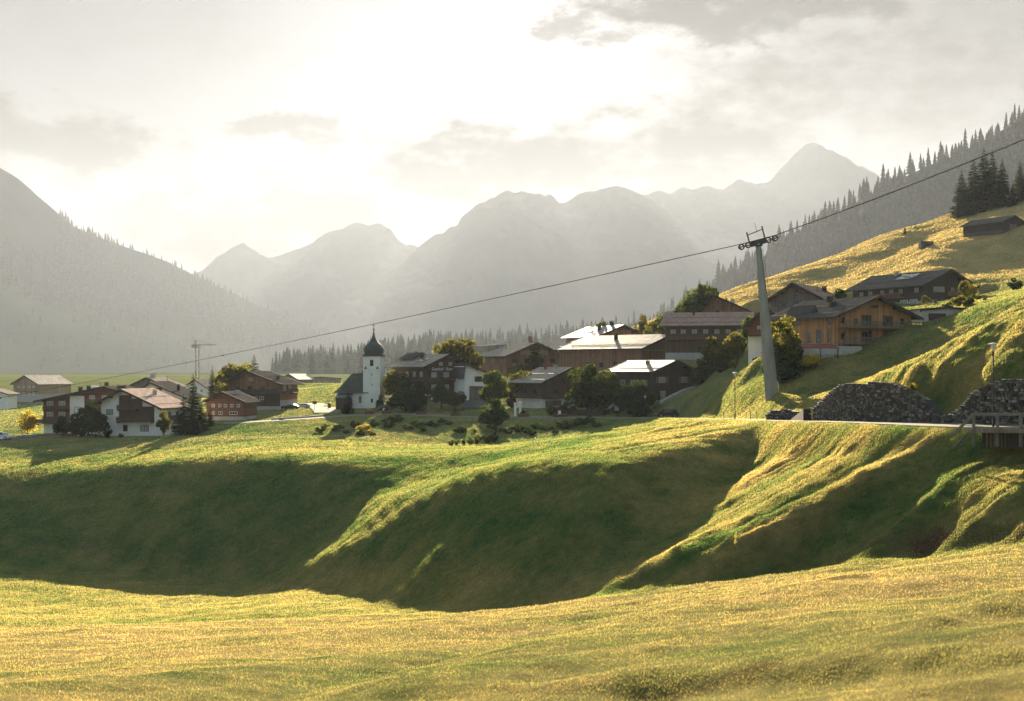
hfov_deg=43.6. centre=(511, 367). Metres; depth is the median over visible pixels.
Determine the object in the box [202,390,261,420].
timber house
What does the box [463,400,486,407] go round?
path
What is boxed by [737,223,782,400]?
cableway pylon
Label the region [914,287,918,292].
window
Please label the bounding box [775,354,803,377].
shrub
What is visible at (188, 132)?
sky
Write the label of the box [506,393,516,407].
shrub
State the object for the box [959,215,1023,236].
hay barn
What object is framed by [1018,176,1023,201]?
spruce tree
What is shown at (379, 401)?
shrub
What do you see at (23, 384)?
farmhouse
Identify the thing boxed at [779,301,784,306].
window
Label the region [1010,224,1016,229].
door
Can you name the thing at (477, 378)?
window
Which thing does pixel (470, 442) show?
shrub
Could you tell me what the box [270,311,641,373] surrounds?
forest
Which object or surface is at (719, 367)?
shrub
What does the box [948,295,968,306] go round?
shrub
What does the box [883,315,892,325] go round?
window
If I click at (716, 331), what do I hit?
window
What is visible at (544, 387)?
timber house
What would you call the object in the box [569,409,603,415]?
fence
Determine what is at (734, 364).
shrub
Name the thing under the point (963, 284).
leafy tree
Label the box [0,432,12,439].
parked car
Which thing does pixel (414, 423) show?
shrub
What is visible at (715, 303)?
timber house
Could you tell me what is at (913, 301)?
window
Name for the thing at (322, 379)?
barn
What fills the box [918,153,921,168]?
spruce tree
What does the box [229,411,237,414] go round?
window
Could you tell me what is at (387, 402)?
shrub
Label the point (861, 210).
spruce tree
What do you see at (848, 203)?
spruce tree
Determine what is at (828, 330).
window
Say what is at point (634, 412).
shrub
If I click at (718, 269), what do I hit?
spruce tree
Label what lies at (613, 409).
shrub
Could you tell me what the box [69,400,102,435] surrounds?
leafy tree
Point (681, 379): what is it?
window
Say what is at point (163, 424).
leafy tree
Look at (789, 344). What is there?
leafy tree
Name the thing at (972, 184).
spruce tree
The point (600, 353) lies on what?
barn
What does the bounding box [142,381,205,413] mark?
chalet
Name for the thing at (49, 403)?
window
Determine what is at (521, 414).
flower trough
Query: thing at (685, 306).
leafy tree
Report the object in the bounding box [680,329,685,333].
window
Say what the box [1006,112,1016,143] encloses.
spruce tree
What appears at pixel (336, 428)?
shrub
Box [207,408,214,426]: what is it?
spruce tree
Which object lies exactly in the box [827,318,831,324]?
window
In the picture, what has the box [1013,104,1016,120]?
spruce tree
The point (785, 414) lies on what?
stone wall
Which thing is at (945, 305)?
shrub
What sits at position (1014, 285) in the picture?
shrub
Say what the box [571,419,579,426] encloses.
shrub
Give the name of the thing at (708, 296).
leafy tree
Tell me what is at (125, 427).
window
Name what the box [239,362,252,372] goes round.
leafy tree
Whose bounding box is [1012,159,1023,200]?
spruce tree
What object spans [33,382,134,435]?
guesthouse
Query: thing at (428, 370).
inn
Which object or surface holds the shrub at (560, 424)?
on the terrain at (766, 666)
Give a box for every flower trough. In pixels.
[365,408,373,413]
[382,408,391,413]
[416,408,426,414]
[450,410,460,415]
[518,410,528,416]
[553,410,566,416]
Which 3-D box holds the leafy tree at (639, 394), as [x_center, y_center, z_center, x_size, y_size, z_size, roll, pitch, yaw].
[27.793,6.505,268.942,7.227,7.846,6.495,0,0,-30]
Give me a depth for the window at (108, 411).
287.67 m
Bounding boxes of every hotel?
[474,336,558,382]
[559,321,641,342]
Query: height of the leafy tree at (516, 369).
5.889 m
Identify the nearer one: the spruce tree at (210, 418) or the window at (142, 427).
the window at (142, 427)
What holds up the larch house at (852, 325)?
on the terrain at (766, 666)
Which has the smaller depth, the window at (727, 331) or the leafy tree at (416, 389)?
the window at (727, 331)
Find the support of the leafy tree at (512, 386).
on the terrain at (766, 666)
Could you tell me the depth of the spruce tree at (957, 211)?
456.74 m
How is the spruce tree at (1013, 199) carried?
on the terrain at (766, 666)
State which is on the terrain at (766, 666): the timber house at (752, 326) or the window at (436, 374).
the timber house at (752, 326)
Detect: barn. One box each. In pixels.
[313,376,342,382]
[553,334,664,377]
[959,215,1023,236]
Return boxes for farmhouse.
[0,388,20,408]
[10,375,73,401]
[128,373,188,387]
[185,379,215,396]
[285,374,315,382]
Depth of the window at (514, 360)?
373.32 m
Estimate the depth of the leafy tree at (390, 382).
326.29 m
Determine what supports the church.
on the terrain at (766, 666)
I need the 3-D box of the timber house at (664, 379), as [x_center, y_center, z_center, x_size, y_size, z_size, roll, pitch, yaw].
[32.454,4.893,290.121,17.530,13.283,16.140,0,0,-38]
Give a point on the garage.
(928, 314)
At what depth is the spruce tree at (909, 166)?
2635.56 m
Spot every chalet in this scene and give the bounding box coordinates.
[93,388,192,435]
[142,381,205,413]
[768,282,836,312]
[845,269,979,303]
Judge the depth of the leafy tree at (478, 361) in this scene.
349.57 m
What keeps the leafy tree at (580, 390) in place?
on the terrain at (766, 666)
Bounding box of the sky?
[0,0,1023,273]
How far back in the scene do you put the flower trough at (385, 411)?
312.68 m
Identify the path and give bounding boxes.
[306,403,338,412]
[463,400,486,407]
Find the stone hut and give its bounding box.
[918,241,933,249]
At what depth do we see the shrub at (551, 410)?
283.57 m
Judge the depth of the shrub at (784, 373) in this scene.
201.63 m
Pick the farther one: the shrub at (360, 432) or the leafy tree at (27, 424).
the leafy tree at (27, 424)
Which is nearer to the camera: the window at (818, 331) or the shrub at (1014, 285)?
the window at (818, 331)
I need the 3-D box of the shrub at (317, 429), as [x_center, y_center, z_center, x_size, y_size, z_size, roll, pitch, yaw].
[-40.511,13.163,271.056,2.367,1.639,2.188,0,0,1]
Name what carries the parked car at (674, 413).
on the road at (942, 425)
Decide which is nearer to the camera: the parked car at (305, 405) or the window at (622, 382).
the window at (622, 382)
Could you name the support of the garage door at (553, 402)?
in the timber house at (544, 387)
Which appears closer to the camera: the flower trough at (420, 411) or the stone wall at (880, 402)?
the stone wall at (880, 402)
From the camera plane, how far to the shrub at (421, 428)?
266.40 m
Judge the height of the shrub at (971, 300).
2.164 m
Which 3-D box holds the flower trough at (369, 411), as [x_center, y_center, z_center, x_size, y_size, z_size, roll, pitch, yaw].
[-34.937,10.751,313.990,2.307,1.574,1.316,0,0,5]
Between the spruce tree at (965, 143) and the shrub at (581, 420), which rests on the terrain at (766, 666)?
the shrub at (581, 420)
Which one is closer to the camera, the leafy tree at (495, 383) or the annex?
the leafy tree at (495, 383)
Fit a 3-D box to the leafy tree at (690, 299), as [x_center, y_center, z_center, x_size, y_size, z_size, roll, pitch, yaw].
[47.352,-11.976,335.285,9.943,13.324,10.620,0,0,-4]
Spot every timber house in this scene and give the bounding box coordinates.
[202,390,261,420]
[221,368,303,409]
[508,364,595,407]
[603,359,693,400]
[698,295,755,313]
[741,309,777,366]
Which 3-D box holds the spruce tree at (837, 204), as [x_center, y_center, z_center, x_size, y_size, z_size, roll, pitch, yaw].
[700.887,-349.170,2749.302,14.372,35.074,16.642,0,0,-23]
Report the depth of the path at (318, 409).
331.59 m
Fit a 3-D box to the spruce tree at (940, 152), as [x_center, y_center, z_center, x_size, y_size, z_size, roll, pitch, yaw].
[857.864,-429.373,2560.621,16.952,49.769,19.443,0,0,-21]
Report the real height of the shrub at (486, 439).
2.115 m
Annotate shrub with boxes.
[76,427,85,436]
[103,425,112,437]
[315,426,325,432]
[331,425,342,430]
[350,421,360,427]
[355,424,371,430]
[355,429,364,434]
[369,420,378,425]
[376,394,384,409]
[383,421,394,427]
[386,400,396,408]
[387,415,404,421]
[405,402,419,412]
[409,420,424,426]
[416,426,426,430]
[424,421,434,425]
[437,418,446,422]
[452,427,466,432]
[467,437,473,444]
[473,435,482,443]
[482,434,490,442]
[490,432,498,441]
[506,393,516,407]
[509,424,522,431]
[527,428,537,434]
[530,423,540,427]
[546,405,558,415]
[554,420,570,427]
[555,402,576,413]
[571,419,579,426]
[574,417,588,424]
[584,415,594,422]
[591,421,601,427]
[597,406,611,414]
[609,404,624,412]
[624,403,651,416]
[689,357,721,384]
[710,359,728,372]
[728,360,738,368]
[762,357,804,382]
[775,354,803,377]
[798,354,822,366]
[921,295,930,303]
[941,302,952,306]
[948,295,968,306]
[964,284,978,295]
[966,294,981,304]
[1007,278,1022,289]
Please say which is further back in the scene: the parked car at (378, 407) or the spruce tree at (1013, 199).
the spruce tree at (1013, 199)
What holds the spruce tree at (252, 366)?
on the terrain at (766, 666)
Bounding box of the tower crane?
[191,340,211,378]
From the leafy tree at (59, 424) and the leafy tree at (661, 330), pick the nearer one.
the leafy tree at (59, 424)
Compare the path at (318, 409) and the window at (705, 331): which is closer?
the window at (705, 331)
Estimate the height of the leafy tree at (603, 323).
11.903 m
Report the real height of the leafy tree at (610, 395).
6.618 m
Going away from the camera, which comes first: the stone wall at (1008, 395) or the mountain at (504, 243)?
the stone wall at (1008, 395)
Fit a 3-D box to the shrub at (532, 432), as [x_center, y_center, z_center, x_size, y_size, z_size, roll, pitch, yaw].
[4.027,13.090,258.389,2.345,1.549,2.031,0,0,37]
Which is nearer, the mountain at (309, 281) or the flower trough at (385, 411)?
the flower trough at (385, 411)
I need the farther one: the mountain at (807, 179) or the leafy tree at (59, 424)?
the mountain at (807, 179)
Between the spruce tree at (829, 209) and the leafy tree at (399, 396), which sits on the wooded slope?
the spruce tree at (829, 209)
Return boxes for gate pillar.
[514,403,516,415]
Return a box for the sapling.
[905,382,917,390]
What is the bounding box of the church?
[334,323,384,409]
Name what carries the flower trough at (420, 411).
on the terrain at (766, 666)
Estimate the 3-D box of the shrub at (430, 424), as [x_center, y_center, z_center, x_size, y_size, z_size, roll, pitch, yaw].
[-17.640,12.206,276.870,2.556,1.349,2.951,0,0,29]
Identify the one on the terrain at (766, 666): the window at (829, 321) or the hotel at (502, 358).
the hotel at (502, 358)
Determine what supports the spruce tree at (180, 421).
on the terrain at (766, 666)
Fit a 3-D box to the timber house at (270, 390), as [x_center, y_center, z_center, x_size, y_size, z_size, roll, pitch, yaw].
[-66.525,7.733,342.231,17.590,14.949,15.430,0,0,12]
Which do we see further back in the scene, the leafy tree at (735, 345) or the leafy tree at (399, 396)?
the leafy tree at (399, 396)
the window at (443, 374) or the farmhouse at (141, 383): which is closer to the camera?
the window at (443, 374)
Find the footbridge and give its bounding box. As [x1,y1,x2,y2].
[952,413,1023,448]
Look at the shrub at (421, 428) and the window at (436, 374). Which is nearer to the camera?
the shrub at (421, 428)
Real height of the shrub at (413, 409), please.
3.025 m
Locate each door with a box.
[545,400,560,407]
[929,313,945,320]
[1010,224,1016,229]
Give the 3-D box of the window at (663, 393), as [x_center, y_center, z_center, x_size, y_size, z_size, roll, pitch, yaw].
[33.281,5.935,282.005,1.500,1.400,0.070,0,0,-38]
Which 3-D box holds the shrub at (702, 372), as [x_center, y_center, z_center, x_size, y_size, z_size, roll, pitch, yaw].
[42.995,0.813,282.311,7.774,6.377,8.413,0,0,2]
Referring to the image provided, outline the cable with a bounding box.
[1,139,1023,397]
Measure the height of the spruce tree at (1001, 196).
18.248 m
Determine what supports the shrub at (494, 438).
on the terrain at (766, 666)
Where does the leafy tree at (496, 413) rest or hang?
on the terrain at (766, 666)
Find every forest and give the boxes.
[0,209,359,370]
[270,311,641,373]
[564,105,1023,343]
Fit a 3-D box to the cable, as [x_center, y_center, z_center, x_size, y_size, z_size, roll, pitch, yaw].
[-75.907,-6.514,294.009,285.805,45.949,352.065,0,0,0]
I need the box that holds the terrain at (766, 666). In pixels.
[0,200,1023,700]
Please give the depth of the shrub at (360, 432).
263.89 m
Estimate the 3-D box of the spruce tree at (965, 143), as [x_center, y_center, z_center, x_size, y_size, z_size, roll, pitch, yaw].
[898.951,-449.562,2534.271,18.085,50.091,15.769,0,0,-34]
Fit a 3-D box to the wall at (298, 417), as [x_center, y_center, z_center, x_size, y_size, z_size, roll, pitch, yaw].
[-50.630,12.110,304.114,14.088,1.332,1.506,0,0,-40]
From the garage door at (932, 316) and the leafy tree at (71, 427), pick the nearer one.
the garage door at (932, 316)
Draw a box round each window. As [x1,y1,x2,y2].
[47,401,52,405]
[59,401,64,405]
[106,409,112,414]
[123,425,127,430]
[140,425,148,431]
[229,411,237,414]
[429,372,438,376]
[441,372,450,376]
[475,376,481,381]
[512,358,517,362]
[619,380,625,384]
[656,377,667,382]
[661,391,665,396]
[670,329,675,333]
[679,377,689,382]
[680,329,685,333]
[691,329,696,333]
[703,329,708,333]
[714,329,719,333]
[725,329,730,333]
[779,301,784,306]
[807,331,809,342]
[816,329,820,342]
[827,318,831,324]
[827,329,829,341]
[861,315,871,320]
[861,331,871,336]
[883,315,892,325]
[909,299,916,303]
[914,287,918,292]
[933,286,944,291]
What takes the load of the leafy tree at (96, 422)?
on the terrain at (766, 666)
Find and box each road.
[0,434,50,440]
[222,413,1023,427]
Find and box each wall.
[271,415,323,419]
[659,386,695,404]
[765,409,798,419]
[791,382,943,422]
[936,379,1023,424]
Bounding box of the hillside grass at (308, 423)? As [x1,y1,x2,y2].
[0,201,1023,458]
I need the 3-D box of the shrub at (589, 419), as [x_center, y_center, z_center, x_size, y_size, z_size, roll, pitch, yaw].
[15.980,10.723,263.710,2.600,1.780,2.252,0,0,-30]
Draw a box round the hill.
[275,336,563,373]
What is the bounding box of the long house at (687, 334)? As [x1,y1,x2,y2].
[659,305,755,359]
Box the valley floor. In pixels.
[0,371,219,373]
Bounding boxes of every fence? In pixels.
[3,430,29,433]
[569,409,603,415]
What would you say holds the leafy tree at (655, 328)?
on the terrain at (766, 666)
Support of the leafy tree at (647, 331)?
on the terrain at (766, 666)
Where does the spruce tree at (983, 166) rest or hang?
on the terrain at (766, 666)
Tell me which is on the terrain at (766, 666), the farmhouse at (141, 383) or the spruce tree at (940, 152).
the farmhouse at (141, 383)
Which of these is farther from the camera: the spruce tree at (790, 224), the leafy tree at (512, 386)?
the spruce tree at (790, 224)
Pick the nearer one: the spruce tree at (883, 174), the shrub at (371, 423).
the shrub at (371, 423)
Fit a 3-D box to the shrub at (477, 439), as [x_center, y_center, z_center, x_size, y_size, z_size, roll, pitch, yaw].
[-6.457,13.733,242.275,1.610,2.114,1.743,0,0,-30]
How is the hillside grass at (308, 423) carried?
on the terrain at (766, 666)
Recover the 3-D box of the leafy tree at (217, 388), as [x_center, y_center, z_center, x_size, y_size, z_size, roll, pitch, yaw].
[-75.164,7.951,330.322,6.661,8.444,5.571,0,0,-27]
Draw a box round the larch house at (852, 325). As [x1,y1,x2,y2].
[770,295,923,354]
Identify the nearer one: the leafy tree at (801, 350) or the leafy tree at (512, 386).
the leafy tree at (801, 350)
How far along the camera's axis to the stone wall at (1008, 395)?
102.86 m
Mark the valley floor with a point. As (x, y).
(185, 372)
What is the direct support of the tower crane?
on the terrain at (766, 666)
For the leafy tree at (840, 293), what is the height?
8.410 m
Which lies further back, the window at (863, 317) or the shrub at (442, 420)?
the shrub at (442, 420)
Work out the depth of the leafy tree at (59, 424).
291.32 m
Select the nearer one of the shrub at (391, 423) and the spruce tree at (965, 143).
the shrub at (391, 423)
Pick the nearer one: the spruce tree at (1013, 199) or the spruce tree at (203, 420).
the spruce tree at (203, 420)
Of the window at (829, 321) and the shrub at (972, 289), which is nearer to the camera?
the window at (829, 321)
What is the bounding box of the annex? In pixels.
[452,363,486,399]
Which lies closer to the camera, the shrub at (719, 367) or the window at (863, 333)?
the window at (863, 333)
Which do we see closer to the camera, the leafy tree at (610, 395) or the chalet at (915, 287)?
the leafy tree at (610, 395)
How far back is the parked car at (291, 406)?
333.15 m
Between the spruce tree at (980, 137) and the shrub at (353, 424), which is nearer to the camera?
the shrub at (353, 424)
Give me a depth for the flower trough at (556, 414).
276.66 m
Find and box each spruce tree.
[171,394,188,434]
[180,374,205,435]
[196,402,210,429]
[206,365,216,397]
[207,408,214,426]
[250,355,260,370]
[341,390,354,413]
[525,336,544,371]
[714,259,720,283]
[775,225,780,245]
[787,221,793,236]
[826,200,834,224]
[836,198,840,211]
[847,189,851,209]
[858,200,864,215]
[859,178,866,202]
[879,164,886,192]
[903,168,906,183]
[906,153,911,174]
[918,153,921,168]
[925,148,929,167]
[937,141,942,164]
[945,144,948,159]
[946,155,950,169]
[948,168,967,217]
[958,161,986,215]
[962,129,968,151]
[963,150,996,215]
[976,128,984,147]
[977,153,1000,209]
[989,158,1010,209]
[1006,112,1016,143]
[1007,182,1018,206]
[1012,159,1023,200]
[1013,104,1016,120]
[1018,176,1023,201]
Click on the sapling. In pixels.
(912, 386)
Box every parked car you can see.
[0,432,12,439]
[281,404,299,409]
[298,403,310,407]
[375,404,392,409]
[655,409,678,417]
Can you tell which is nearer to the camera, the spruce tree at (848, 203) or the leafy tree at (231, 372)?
the leafy tree at (231, 372)
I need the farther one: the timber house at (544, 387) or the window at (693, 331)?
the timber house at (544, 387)
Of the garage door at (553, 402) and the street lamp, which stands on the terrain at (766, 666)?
the street lamp
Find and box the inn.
[384,351,467,398]
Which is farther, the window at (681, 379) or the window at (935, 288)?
the window at (935, 288)
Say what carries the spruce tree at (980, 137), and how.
on the wooded slope
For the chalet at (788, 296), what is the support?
on the terrain at (766, 666)
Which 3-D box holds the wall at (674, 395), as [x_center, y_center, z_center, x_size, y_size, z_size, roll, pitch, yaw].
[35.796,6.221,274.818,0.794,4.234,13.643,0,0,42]
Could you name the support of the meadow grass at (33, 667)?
on the terrain at (766, 666)
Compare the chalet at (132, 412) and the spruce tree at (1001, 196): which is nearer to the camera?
the chalet at (132, 412)
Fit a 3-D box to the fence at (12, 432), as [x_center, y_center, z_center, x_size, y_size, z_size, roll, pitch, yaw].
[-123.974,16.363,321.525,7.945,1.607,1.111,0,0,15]
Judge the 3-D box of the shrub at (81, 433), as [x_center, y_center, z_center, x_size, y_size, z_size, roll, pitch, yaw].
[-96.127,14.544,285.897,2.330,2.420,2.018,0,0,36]
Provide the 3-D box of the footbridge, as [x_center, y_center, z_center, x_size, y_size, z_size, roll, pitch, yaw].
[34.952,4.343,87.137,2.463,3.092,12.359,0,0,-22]
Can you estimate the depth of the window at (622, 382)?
287.18 m
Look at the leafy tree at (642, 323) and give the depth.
371.56 m
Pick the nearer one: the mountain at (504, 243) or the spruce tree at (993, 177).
the spruce tree at (993, 177)
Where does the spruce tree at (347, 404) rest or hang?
on the terrain at (766, 666)
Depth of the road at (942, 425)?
139.54 m
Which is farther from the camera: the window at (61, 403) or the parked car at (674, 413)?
the window at (61, 403)
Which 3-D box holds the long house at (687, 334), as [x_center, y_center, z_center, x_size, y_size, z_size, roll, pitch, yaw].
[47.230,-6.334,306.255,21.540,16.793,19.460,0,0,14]
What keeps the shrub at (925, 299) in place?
on the terrain at (766, 666)
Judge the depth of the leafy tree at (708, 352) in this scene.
278.51 m
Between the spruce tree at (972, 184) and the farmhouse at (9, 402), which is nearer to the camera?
the spruce tree at (972, 184)
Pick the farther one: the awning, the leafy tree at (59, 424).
the leafy tree at (59, 424)
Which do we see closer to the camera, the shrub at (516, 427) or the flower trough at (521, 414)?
the shrub at (516, 427)
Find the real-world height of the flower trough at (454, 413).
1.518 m
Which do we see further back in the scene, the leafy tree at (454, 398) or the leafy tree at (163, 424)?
the leafy tree at (454, 398)
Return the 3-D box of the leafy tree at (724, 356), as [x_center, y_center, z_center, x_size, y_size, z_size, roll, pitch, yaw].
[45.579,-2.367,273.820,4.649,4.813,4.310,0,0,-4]
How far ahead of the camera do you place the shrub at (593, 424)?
255.38 m
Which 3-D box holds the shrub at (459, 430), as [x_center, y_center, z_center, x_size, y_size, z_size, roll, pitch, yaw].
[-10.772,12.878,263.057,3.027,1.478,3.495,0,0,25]
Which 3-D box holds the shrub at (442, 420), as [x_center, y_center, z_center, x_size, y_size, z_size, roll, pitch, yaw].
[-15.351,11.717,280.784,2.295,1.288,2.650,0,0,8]
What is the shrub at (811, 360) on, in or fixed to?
on the terrain at (766, 666)
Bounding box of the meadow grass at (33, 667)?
[0,543,1023,700]
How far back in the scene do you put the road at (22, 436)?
295.95 m
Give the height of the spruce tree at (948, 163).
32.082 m
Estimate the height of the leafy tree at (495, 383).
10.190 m
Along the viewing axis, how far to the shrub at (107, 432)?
280.78 m
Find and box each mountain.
[0,168,349,371]
[196,223,417,322]
[308,186,764,348]
[643,143,880,254]
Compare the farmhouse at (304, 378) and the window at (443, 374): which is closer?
the window at (443, 374)
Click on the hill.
(339, 369)
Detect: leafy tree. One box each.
[17,409,40,433]
[52,415,67,436]
[63,420,78,435]
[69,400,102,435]
[82,410,108,437]
[156,410,170,435]
[209,382,230,396]
[212,363,247,392]
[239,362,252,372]
[382,369,407,395]
[389,381,420,412]
[405,381,430,407]
[430,378,449,408]
[431,338,473,364]
[442,391,466,409]
[444,336,484,367]
[477,398,509,430]
[478,370,509,408]
[506,370,531,399]
[508,363,531,375]
[565,363,617,412]
[589,321,608,328]
[596,380,622,405]
[613,385,635,408]
[625,380,661,409]
[637,313,646,334]
[643,321,654,334]
[652,315,662,333]
[653,301,697,330]
[655,327,664,333]
[679,284,716,311]
[679,297,701,311]
[698,285,730,305]
[701,336,724,363]
[714,345,734,363]
[722,331,746,361]
[741,315,752,345]
[770,314,801,368]
[777,336,803,356]
[832,288,848,297]
[958,280,971,295]
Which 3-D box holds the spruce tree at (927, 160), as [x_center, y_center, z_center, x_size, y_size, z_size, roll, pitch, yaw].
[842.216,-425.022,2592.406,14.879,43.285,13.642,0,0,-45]
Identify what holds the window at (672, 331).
in the long house at (687, 334)
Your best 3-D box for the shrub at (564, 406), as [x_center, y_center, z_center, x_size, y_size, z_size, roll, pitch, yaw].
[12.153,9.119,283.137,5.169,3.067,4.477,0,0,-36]
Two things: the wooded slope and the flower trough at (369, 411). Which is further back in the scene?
the wooded slope
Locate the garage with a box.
[909,307,967,322]
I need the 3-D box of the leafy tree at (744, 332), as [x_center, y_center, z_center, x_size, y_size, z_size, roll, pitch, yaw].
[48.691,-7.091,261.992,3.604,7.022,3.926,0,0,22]
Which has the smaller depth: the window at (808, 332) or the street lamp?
the street lamp
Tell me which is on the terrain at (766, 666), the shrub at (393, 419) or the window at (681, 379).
the shrub at (393, 419)
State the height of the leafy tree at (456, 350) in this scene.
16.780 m
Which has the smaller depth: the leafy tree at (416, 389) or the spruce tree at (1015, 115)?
the leafy tree at (416, 389)
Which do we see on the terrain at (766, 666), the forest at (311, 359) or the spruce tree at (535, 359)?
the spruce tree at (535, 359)
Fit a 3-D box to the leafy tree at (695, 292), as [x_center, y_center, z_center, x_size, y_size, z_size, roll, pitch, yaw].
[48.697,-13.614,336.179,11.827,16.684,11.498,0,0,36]
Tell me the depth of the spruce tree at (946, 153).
2563.25 m
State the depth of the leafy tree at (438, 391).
309.78 m
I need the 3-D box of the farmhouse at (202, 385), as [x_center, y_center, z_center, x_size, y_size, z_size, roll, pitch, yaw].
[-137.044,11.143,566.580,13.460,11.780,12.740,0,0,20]
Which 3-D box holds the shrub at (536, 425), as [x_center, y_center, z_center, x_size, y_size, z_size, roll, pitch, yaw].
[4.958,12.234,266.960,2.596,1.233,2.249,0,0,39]
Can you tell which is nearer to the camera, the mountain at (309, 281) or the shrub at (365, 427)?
the shrub at (365, 427)
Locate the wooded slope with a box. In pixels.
[734,126,1023,277]
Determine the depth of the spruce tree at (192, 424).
278.37 m
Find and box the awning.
[800,344,838,358]
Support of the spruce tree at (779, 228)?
on the wooded slope
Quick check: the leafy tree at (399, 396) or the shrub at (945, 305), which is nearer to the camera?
the shrub at (945, 305)
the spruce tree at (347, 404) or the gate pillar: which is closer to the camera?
the gate pillar
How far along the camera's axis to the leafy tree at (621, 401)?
270.96 m
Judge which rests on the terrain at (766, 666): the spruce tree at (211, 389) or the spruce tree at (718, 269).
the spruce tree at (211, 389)
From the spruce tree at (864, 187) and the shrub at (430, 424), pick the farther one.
the spruce tree at (864, 187)
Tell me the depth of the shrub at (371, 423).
279.64 m
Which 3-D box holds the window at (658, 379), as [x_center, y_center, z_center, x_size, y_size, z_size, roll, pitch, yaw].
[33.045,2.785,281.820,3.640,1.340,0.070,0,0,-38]
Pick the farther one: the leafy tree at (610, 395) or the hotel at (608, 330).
the hotel at (608, 330)
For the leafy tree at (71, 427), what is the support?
on the terrain at (766, 666)
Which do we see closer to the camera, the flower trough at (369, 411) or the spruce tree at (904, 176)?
the flower trough at (369, 411)
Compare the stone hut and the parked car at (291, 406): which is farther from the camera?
the stone hut

